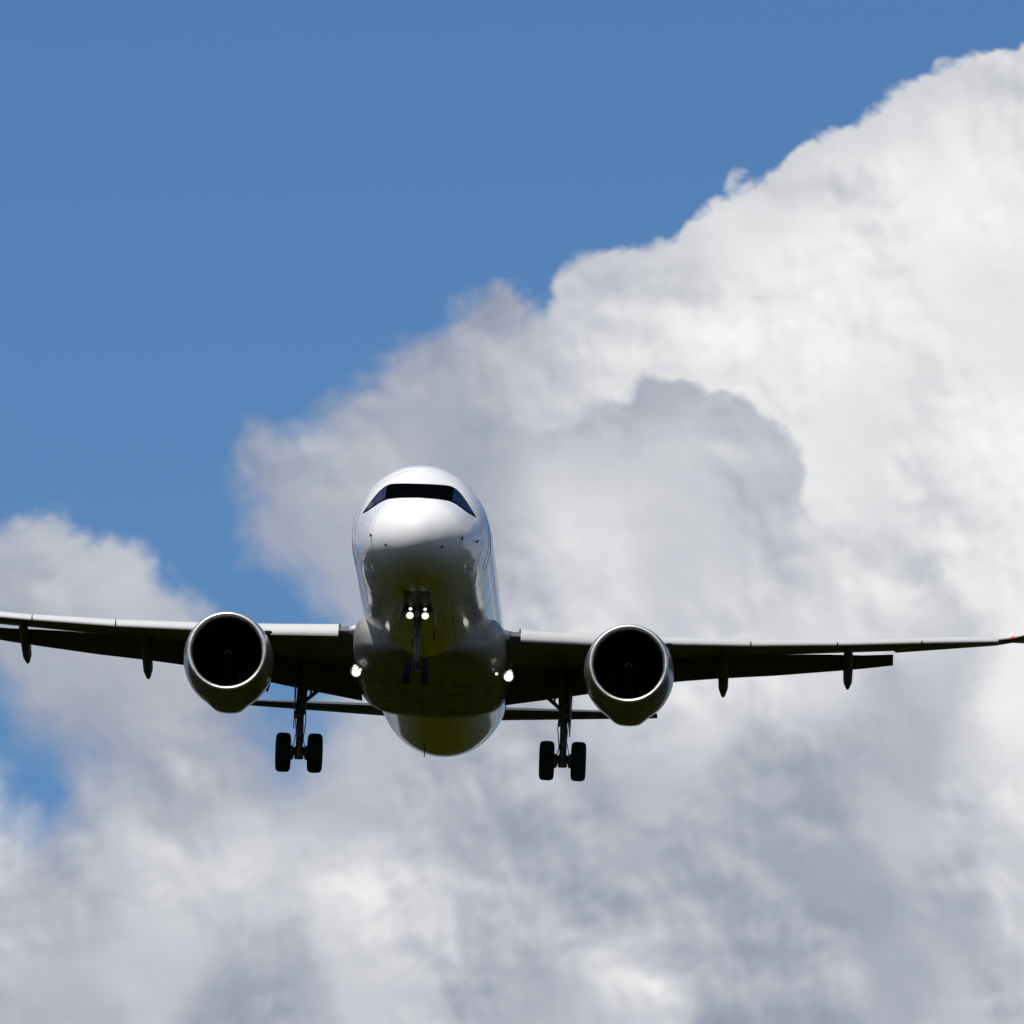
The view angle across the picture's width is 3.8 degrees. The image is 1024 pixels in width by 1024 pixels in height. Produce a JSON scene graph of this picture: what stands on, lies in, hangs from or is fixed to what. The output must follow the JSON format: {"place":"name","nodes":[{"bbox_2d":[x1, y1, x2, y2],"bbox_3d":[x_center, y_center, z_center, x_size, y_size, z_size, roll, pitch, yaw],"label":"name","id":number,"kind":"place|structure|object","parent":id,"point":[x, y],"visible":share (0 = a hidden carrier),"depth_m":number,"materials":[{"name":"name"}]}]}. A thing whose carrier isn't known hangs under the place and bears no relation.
{"place":"outdoors","nodes":[
{"label":"outdoors","id":0,"kind":"place"},
{"bbox_2d":[0,460,1023,780],"bbox_3d":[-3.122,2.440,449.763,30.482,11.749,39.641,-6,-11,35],"label":"airliner","id":1,"kind":"object","parent":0,"point":[428,654],"visible":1,"depth_m":441.72,"materials":[{"name":"white paint"}]},
{"bbox_2d":[0,0,1023,1023],"label":"sky","id":2,"kind":"structure","parent":0,"point":[711,312],"materials":[{"name":"white"}]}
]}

